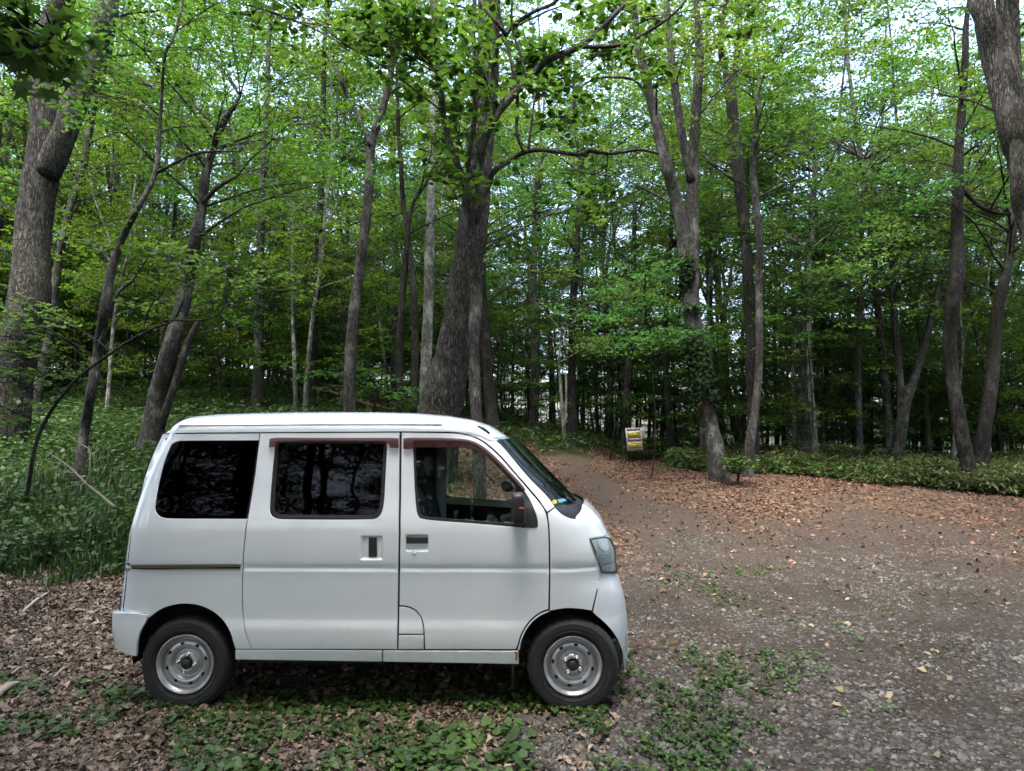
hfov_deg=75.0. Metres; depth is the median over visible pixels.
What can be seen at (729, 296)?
forest tree
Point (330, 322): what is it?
forest sapling
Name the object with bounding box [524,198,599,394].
young tree
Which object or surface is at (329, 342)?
forest bush
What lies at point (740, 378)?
forest sapling
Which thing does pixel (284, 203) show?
forest tree
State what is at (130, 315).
forest sapling
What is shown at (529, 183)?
forest tree
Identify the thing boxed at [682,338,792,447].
forest bush
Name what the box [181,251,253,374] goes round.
forest sapling
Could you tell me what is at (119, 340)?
forest sapling
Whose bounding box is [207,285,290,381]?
forest bush
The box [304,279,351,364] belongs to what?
forest sapling
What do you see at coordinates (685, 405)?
forest sapling
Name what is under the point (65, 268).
young tree
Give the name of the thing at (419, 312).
young tree
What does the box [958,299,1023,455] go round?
forest sapling
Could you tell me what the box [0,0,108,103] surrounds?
maple tree
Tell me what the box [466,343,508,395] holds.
forest bush
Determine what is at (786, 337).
young tree
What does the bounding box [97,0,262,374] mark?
forest tree
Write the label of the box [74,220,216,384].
forest sapling
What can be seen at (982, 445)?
ash tree
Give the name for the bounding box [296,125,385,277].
forest tree
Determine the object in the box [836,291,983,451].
forest sapling
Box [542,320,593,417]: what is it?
young tree
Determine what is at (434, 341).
forest bush
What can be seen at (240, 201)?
young tree
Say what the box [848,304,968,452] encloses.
forest sapling
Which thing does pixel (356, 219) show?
forest tree
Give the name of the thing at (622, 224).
young tree
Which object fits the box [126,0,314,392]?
forest tree
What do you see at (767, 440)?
forest tree
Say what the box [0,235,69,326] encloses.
forest sapling
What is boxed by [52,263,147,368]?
forest bush
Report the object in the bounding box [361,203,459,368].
young tree
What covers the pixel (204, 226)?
young tree
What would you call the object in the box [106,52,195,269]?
forest tree
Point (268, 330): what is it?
forest sapling
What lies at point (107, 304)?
rowan tree
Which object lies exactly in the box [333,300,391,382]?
forest sapling
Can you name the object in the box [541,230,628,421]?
young tree
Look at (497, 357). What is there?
forest sapling
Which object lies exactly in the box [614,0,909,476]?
birch tree
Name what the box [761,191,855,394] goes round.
forest tree
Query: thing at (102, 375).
young tree
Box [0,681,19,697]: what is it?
stick
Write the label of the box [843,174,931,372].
forest tree
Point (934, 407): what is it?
forest sapling
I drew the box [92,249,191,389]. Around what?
forest sapling
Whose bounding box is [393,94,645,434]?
maple tree
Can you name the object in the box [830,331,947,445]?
forest sapling
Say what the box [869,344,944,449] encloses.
forest sapling
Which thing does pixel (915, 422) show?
forest sapling
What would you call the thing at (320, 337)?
forest bush
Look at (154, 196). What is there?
forest tree
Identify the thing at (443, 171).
forest tree
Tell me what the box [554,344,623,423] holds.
forest bush
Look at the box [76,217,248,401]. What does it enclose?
forest sapling
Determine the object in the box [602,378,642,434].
forest bush
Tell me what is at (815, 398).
forest sapling
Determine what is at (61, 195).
forest tree
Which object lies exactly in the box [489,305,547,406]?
forest sapling
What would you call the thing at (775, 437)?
forest tree
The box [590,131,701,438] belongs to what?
forest tree
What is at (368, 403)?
log railing
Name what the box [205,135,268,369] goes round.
forest tree
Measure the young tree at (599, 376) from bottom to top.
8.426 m
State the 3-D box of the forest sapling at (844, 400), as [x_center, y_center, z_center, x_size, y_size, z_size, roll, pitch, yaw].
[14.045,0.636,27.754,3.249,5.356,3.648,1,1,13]
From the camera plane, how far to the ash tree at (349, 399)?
14.28 m
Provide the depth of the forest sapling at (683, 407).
35.99 m
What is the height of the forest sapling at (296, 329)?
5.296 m
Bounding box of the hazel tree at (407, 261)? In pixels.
[347,57,504,412]
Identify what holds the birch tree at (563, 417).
on the ground at (600, 489)
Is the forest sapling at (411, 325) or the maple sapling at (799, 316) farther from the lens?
the forest sapling at (411, 325)
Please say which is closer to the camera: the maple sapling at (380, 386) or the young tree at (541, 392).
the maple sapling at (380, 386)
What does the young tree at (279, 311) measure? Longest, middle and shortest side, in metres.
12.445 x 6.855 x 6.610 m
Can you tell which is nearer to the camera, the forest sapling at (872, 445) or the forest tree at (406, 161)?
the forest sapling at (872, 445)
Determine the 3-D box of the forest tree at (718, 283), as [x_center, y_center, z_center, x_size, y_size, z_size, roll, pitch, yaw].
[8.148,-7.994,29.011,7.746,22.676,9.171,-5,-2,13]
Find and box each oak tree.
[372,0,673,483]
[373,157,624,430]
[450,2,725,447]
[585,0,820,471]
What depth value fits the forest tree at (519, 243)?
41.87 m
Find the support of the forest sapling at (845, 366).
on the ground at (600, 489)
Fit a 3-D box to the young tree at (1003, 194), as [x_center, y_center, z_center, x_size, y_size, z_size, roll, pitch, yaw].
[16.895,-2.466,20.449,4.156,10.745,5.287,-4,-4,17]
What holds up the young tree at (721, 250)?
on the ground at (600, 489)
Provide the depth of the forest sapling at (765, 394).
34.35 m
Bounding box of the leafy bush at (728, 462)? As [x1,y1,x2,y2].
[717,451,759,482]
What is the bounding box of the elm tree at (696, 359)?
[517,0,837,481]
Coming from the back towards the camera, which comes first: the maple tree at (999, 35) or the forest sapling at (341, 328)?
the forest sapling at (341, 328)
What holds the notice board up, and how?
on the ground at (600, 489)
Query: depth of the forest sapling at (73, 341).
27.14 m
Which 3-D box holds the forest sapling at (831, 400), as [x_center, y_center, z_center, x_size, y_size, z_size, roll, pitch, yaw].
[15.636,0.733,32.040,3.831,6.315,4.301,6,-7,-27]
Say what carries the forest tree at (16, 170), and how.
on the ground at (600, 489)
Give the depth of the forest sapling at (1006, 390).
28.25 m
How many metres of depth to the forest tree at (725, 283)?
44.24 m
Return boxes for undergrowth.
[0,366,1007,569]
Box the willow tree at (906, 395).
[732,78,1023,457]
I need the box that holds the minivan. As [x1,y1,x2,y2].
[112,412,627,710]
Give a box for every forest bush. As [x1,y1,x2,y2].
[1,267,167,394]
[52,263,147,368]
[55,274,157,370]
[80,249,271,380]
[85,276,169,370]
[89,317,149,374]
[121,286,243,374]
[182,267,274,364]
[186,282,250,371]
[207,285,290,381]
[266,335,326,374]
[278,275,346,369]
[287,272,373,384]
[320,284,389,379]
[358,316,391,381]
[403,290,507,401]
[407,306,496,394]
[465,270,570,425]
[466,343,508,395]
[483,288,567,414]
[491,342,540,403]
[502,377,540,410]
[547,351,624,428]
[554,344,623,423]
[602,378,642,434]
[610,317,738,449]
[634,352,724,440]
[652,325,745,442]
[656,357,725,442]
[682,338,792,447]
[694,359,791,440]
[698,351,779,445]
[772,367,866,445]
[786,366,852,446]
[830,390,882,449]
[894,406,951,451]
[895,397,951,451]
[904,369,1021,453]
[967,373,1023,452]
[991,402,1023,445]
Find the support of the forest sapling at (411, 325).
on the ground at (600, 489)
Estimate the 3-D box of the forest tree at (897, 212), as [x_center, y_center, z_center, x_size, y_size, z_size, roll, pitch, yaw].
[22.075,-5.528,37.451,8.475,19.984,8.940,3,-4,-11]
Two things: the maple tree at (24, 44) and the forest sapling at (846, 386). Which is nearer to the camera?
the maple tree at (24, 44)
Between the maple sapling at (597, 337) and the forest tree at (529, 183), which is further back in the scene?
the forest tree at (529, 183)
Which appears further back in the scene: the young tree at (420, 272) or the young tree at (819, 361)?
the young tree at (420, 272)
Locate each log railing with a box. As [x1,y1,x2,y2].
[282,376,342,398]
[317,387,394,412]
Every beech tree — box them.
[212,0,459,408]
[239,0,380,408]
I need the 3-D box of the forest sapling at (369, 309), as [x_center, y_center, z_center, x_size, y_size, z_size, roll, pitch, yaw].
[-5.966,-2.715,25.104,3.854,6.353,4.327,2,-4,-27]
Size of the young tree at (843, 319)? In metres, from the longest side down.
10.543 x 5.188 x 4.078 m
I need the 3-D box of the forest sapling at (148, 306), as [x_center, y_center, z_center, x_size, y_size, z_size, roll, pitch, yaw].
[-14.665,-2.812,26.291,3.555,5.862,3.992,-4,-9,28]
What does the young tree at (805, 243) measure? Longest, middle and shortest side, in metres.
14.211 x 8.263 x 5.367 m
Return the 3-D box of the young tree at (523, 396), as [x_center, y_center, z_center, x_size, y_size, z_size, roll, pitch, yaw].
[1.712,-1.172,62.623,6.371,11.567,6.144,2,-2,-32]
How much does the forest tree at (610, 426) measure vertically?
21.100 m
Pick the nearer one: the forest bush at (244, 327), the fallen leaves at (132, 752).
the fallen leaves at (132, 752)
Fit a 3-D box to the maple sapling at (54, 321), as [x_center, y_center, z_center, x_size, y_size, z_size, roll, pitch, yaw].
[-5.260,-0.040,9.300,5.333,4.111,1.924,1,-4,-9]
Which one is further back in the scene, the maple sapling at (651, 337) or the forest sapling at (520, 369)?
the forest sapling at (520, 369)
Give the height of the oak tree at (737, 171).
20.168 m
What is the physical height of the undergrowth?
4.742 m
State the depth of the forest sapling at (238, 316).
27.08 m
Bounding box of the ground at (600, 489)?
[0,375,1023,770]
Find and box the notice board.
[625,427,642,462]
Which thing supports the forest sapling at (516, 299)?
on the ground at (600, 489)
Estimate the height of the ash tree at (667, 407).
12.602 m
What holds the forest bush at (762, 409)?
on the ground at (600, 489)
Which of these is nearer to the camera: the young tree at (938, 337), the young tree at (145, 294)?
the young tree at (938, 337)
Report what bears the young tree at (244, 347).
on the ground at (600, 489)
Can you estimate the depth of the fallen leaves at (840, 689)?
4.78 m
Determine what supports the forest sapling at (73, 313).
on the ground at (600, 489)
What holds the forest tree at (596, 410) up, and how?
on the ground at (600, 489)
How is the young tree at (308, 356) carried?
on the ground at (600, 489)
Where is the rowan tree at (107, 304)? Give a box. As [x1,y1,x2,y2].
[0,0,348,493]
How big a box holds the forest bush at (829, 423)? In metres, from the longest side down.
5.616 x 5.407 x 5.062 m
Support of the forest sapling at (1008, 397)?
on the ground at (600, 489)
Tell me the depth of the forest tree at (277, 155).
34.77 m
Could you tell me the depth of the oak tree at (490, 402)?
18.16 m
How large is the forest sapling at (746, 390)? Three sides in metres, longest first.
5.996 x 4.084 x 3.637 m
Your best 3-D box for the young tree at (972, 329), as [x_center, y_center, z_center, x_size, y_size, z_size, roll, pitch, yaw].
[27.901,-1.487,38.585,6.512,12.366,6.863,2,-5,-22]
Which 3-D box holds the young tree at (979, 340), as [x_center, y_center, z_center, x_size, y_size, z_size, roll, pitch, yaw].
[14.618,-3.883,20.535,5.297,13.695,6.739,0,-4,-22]
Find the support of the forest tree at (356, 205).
on the ground at (600, 489)
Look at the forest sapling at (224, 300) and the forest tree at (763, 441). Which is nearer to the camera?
the forest sapling at (224, 300)
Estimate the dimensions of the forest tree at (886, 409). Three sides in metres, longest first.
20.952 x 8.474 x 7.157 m
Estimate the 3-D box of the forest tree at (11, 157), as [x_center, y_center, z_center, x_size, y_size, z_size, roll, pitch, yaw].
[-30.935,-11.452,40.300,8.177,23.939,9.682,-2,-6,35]
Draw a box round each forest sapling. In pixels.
[0,193,111,379]
[0,216,164,406]
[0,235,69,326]
[0,250,86,378]
[36,243,96,368]
[54,226,197,410]
[55,266,107,382]
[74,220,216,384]
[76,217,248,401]
[76,249,156,373]
[83,276,151,363]
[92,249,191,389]
[102,252,196,379]
[109,255,179,372]
[134,223,246,362]
[134,254,207,360]
[151,267,252,394]
[164,230,275,402]
[177,243,250,365]
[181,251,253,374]
[189,227,309,397]
[197,171,349,407]
[200,252,304,364]
[204,172,347,388]
[250,177,420,397]
[250,251,369,381]
[252,239,350,387]
[264,247,376,390]
[265,231,378,390]
[268,278,345,365]
[277,241,366,381]
[284,173,453,410]
[288,254,410,383]
[297,255,375,378]
[303,242,393,391]
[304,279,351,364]
[326,278,391,383]
[333,274,418,379]
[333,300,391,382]
[347,275,422,381]
[357,237,517,406]
[362,266,435,373]
[365,218,509,370]
[377,263,481,387]
[389,263,447,375]
[389,282,447,387]
[405,269,523,417]
[466,284,558,409]
[468,293,518,409]
[486,251,554,410]
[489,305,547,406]
[490,282,558,412]
[492,290,559,418]
[501,265,585,404]
[506,293,567,407]
[509,337,566,423]
[517,314,591,418]
[520,287,611,420]
[540,303,649,430]
[542,347,588,417]
[556,318,660,445]
[577,308,672,425]
[580,324,683,429]
[591,280,689,443]
[615,375,672,436]
[616,322,691,442]
[631,364,684,432]
[633,364,688,438]
[634,309,740,443]
[645,335,723,440]
[654,378,699,439]
[658,367,699,438]
[660,344,695,443]
[684,369,738,431]
[688,299,818,448]
[703,304,790,447]
[713,217,902,471]
[718,346,784,440]
[719,338,790,439]
[724,293,854,433]
[726,325,835,444]
[735,303,854,445]
[744,325,819,441]
[760,292,915,454]
[770,353,836,439]
[775,313,913,450]
[789,290,942,450]
[789,295,920,453]
[809,346,893,451]
[810,345,880,448]
[813,305,942,445]
[814,302,921,451]
[816,338,882,445]
[817,364,879,449]
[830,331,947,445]
[830,332,952,445]
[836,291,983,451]
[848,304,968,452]
[854,337,945,451]
[863,331,971,452]
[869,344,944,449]
[872,240,1023,458]
[872,344,945,451]
[874,354,948,449]
[891,325,972,447]
[893,342,982,451]
[912,326,1021,451]
[920,340,1023,451]
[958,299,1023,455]
[962,332,1023,452]
[966,325,1023,451]
[966,327,1022,449]
[969,329,1023,451]
[974,350,1023,452]
[1003,354,1023,428]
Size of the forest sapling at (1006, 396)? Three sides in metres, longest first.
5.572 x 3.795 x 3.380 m
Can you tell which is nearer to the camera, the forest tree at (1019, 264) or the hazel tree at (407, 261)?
the hazel tree at (407, 261)
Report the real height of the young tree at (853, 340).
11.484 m
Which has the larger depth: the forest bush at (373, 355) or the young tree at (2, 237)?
the forest bush at (373, 355)
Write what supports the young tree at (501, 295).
on the ground at (600, 489)
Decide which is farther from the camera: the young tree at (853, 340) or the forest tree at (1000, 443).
the young tree at (853, 340)
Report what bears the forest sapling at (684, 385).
on the ground at (600, 489)
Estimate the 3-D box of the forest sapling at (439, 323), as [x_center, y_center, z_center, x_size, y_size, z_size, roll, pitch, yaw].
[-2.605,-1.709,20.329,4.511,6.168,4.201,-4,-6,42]
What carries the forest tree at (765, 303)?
on the ground at (600, 489)
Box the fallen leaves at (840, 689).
[587,483,1017,770]
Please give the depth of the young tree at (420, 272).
34.80 m
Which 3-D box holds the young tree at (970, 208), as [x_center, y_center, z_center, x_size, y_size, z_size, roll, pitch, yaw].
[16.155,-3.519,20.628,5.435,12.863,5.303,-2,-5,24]
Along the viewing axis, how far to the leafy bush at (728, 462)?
13.21 m
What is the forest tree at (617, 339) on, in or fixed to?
on the ground at (600, 489)
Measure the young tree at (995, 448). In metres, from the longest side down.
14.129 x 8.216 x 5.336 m
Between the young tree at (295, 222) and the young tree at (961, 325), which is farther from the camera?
the young tree at (295, 222)
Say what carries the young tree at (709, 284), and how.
on the ground at (600, 489)
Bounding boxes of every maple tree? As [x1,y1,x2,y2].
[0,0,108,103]
[0,0,292,451]
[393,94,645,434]
[539,142,768,449]
[665,60,950,457]
[794,0,1023,252]
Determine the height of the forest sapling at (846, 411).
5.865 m
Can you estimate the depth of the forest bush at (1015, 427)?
29.67 m
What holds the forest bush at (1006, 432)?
on the ground at (600, 489)
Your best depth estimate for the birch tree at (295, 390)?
18.45 m
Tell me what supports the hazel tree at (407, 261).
on the ground at (600, 489)
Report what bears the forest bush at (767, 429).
on the ground at (600, 489)
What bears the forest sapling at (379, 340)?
on the ground at (600, 489)
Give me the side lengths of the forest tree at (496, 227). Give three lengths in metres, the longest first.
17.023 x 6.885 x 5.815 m
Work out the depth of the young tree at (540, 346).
43.09 m
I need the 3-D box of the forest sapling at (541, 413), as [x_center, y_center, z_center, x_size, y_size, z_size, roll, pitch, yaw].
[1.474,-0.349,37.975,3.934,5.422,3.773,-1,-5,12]
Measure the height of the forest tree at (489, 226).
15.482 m
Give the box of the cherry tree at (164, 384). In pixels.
[36,0,413,460]
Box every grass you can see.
[0,414,472,589]
[579,429,1023,496]
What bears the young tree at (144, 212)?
on the ground at (600, 489)
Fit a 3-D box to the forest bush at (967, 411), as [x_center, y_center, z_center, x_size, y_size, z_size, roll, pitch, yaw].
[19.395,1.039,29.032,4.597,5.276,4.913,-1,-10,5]
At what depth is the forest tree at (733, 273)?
36.88 m
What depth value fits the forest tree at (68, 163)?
28.03 m
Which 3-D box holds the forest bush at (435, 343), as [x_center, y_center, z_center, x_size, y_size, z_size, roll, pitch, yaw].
[-2.163,-1.384,25.746,4.478,5.446,4.261,-3,-5,30]
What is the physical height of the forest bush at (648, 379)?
5.244 m
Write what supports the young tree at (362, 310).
on the ground at (600, 489)
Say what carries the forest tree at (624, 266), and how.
on the ground at (600, 489)
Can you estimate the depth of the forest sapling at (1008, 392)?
30.64 m
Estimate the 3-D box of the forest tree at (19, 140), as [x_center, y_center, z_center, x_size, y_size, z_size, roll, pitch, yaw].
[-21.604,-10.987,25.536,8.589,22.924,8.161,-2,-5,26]
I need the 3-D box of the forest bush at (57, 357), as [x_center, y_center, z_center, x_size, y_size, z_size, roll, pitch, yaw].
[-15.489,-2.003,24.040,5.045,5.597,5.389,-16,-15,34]
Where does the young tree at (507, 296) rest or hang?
on the ground at (600, 489)
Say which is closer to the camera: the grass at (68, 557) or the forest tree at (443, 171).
the grass at (68, 557)
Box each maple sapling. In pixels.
[0,238,333,519]
[289,352,421,411]
[517,256,679,460]
[540,251,737,475]
[701,228,937,459]
[769,191,1005,463]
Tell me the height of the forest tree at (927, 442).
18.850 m
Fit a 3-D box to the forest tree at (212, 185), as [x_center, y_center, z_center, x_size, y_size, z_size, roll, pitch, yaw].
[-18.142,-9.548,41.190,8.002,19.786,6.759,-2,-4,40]
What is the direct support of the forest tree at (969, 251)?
on the ground at (600, 489)
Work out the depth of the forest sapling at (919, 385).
24.79 m
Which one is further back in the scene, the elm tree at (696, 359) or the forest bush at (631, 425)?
the forest bush at (631, 425)
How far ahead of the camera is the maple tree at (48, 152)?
13.67 m
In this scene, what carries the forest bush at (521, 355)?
on the ground at (600, 489)
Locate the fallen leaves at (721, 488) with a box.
[458,415,1023,608]
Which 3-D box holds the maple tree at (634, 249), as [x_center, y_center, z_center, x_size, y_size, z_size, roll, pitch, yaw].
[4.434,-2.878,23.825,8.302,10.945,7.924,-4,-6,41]
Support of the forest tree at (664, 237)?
on the ground at (600, 489)
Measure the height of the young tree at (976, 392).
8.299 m
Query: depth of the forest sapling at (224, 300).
34.25 m
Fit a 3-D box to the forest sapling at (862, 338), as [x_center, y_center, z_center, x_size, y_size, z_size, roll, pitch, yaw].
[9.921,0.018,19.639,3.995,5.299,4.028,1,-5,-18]
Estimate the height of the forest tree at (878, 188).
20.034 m
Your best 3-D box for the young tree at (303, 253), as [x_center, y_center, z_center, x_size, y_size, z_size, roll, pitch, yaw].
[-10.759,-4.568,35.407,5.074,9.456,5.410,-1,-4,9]
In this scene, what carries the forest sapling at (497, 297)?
on the ground at (600, 489)
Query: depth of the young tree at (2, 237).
23.88 m
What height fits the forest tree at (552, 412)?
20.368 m
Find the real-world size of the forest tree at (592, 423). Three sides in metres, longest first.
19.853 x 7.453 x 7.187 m
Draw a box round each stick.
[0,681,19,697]
[20,592,47,612]
[53,667,67,677]
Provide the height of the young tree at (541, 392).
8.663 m
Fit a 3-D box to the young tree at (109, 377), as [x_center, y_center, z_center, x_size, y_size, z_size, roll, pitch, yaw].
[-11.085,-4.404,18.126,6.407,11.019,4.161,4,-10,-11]
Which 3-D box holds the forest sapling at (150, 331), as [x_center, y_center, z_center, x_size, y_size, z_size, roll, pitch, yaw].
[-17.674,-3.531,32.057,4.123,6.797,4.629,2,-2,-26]
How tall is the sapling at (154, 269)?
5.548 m
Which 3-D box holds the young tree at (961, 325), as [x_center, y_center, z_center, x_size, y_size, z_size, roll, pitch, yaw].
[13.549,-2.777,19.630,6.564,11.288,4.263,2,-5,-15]
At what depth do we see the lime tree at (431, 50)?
9.93 m
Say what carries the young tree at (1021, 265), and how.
on the ground at (600, 489)
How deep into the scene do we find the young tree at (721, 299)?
25.35 m
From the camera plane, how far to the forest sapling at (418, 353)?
33.31 m
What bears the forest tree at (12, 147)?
on the ground at (600, 489)
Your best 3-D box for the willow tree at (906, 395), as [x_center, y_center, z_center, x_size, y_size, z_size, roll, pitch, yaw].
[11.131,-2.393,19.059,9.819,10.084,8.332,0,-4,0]
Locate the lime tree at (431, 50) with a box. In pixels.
[215,0,782,498]
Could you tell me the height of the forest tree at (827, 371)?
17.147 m
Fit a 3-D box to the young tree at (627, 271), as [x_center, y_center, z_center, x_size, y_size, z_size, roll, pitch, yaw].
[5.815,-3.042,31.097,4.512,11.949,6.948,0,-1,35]
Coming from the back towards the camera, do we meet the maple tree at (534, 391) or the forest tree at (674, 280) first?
the forest tree at (674, 280)
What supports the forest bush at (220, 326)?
on the ground at (600, 489)
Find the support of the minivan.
on the ground at (600, 489)
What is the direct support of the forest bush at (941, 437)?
on the ground at (600, 489)
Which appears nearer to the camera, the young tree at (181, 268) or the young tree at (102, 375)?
the young tree at (102, 375)
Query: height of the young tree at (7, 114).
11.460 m
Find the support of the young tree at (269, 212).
on the ground at (600, 489)
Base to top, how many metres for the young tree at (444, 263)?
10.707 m
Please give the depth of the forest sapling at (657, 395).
35.46 m
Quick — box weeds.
[0,519,1003,770]
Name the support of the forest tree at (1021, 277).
on the ground at (600, 489)
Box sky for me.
[0,0,1023,441]
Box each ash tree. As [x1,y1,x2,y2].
[245,0,504,411]
[575,45,771,450]
[714,43,1023,458]
[773,0,1023,492]
[821,111,1023,471]
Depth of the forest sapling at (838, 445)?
17.68 m
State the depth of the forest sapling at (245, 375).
21.25 m
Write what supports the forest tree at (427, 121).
on the ground at (600, 489)
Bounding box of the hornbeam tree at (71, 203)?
[0,0,212,416]
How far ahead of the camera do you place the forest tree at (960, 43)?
25.27 m
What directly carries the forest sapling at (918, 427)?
on the ground at (600, 489)
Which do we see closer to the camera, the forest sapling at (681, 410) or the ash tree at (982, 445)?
the ash tree at (982, 445)
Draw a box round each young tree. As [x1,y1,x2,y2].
[0,34,231,418]
[0,63,132,335]
[0,96,105,287]
[0,133,71,325]
[1,168,117,386]
[4,155,133,374]
[57,7,200,396]
[63,55,209,371]
[93,77,210,332]
[110,222,184,362]
[121,104,277,386]
[139,221,236,346]
[148,195,248,366]
[188,95,300,380]
[197,32,329,387]
[211,219,285,366]
[212,50,386,383]
[212,224,283,368]
[225,140,338,372]
[226,0,400,411]
[228,106,365,365]
[249,49,452,401]
[255,218,346,345]
[260,147,338,375]
[324,232,390,372]
[328,55,464,406]
[331,168,435,367]
[334,60,532,332]
[348,123,493,366]
[349,217,414,379]
[351,195,442,363]
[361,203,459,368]
[390,190,493,362]
[403,88,553,412]
[434,90,601,404]
[458,207,547,408]
[483,227,537,400]
[507,265,577,392]
[509,330,557,413]
[518,336,561,417]
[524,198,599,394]
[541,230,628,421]
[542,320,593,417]
[545,233,626,419]
[566,292,644,432]
[579,276,651,416]
[581,183,669,372]
[591,204,669,437]
[593,245,704,427]
[596,148,733,443]
[617,244,718,437]
[635,36,801,451]
[649,0,842,325]
[658,80,801,446]
[694,308,746,420]
[702,10,877,451]
[731,232,843,445]
[741,130,876,366]
[749,116,901,444]
[785,313,847,434]
[815,247,888,394]
[835,267,895,412]
[855,211,988,450]
[856,76,1023,459]
[878,20,1023,378]
[885,262,1023,430]
[913,90,1023,369]
[928,149,1023,453]
[931,262,1022,420]
[938,57,1023,346]
[974,150,1023,257]
[980,125,1023,345]
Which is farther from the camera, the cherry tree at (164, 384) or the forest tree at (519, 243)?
the forest tree at (519, 243)
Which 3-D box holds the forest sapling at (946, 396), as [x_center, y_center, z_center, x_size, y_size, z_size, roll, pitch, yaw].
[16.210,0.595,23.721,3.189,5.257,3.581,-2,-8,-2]
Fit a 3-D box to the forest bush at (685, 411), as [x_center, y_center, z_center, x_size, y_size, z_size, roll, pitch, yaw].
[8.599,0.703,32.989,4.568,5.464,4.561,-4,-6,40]
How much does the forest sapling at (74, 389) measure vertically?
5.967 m
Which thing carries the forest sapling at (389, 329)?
on the ground at (600, 489)
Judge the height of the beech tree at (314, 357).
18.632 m
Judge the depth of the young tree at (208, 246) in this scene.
36.75 m
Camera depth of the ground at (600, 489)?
6.75 m
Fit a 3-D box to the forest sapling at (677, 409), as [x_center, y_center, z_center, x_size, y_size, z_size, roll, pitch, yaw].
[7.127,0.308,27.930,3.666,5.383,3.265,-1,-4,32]
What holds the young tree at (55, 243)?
on the ground at (600, 489)
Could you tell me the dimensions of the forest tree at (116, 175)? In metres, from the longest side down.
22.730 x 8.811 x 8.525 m
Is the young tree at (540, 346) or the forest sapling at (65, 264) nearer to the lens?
the forest sapling at (65, 264)
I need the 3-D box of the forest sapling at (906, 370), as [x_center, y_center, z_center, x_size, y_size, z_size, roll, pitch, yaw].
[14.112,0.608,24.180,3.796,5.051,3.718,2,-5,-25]
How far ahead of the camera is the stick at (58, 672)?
4.67 m
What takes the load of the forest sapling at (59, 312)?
on the ground at (600, 489)
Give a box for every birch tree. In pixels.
[146,86,444,411]
[419,0,531,404]
[433,258,676,447]
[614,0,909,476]
[683,150,922,455]
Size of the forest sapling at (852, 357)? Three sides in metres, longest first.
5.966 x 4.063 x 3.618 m
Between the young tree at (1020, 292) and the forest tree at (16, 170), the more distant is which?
the forest tree at (16, 170)
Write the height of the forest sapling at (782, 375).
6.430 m
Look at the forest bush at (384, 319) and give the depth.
27.86 m
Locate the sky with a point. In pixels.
(960, 20)
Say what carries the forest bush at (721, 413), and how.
on the ground at (600, 489)
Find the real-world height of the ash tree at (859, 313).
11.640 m
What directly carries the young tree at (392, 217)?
on the ground at (600, 489)
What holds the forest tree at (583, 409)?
on the ground at (600, 489)
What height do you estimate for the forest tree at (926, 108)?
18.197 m
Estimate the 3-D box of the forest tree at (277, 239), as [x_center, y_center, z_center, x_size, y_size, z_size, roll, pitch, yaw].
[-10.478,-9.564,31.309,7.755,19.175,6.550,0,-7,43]
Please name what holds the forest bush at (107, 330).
on the ground at (600, 489)
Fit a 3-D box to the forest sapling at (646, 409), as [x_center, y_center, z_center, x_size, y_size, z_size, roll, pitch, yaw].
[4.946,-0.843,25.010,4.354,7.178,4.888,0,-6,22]
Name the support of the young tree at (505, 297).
on the ground at (600, 489)
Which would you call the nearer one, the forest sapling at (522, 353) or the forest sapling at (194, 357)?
the forest sapling at (194, 357)
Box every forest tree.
[0,0,111,301]
[0,0,153,235]
[0,1,113,382]
[0,5,96,244]
[0,69,92,285]
[1,0,228,383]
[1,8,75,256]
[2,0,147,369]
[5,147,105,264]
[12,9,161,376]
[76,75,193,367]
[79,1,282,351]
[87,128,169,367]
[89,1,247,365]
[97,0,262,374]
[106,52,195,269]
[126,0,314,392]
[155,56,267,373]
[176,2,320,366]
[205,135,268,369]
[219,0,365,375]
[223,66,328,377]
[232,0,422,390]
[232,71,341,371]
[269,40,387,375]
[289,0,470,403]
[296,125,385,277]
[309,101,406,384]
[325,128,399,383]
[379,114,452,256]
[384,98,494,356]
[386,119,509,328]
[388,0,528,291]
[388,0,578,409]
[399,154,528,304]
[423,112,512,402]
[434,126,527,310]
[448,0,635,426]
[452,76,572,414]
[487,22,616,350]
[489,132,562,413]
[503,0,692,437]
[522,92,642,428]
[525,159,658,429]
[541,94,675,440]
[543,200,594,430]
[560,137,658,428]
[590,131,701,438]
[598,210,666,427]
[608,0,781,444]
[608,0,824,425]
[608,211,681,436]
[620,2,792,361]
[637,173,729,436]
[646,56,780,428]
[676,111,787,438]
[679,167,754,443]
[682,46,858,445]
[699,87,793,439]
[712,244,786,445]
[719,117,803,444]
[724,0,945,446]
[731,151,825,442]
[740,0,1005,454]
[759,0,944,449]
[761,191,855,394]
[795,69,937,450]
[804,0,1018,455]
[805,79,937,402]
[838,102,988,422]
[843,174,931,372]
[874,141,976,453]
[881,91,1022,384]
[887,84,1023,445]
[897,1,1023,287]
[901,1,1023,457]
[915,45,1023,451]
[922,126,1023,366]
[923,141,1023,429]
[977,30,1023,293]
[977,166,1023,391]
[994,40,1023,354]
[1016,7,1023,245]
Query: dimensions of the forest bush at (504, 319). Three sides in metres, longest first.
5.125 x 4.934 x 4.620 m
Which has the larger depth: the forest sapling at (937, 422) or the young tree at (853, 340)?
the young tree at (853, 340)
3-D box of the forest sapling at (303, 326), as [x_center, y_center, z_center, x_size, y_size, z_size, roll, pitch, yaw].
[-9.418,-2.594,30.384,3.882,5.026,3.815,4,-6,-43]
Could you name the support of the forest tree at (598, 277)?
on the ground at (600, 489)
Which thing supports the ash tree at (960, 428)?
on the ground at (600, 489)

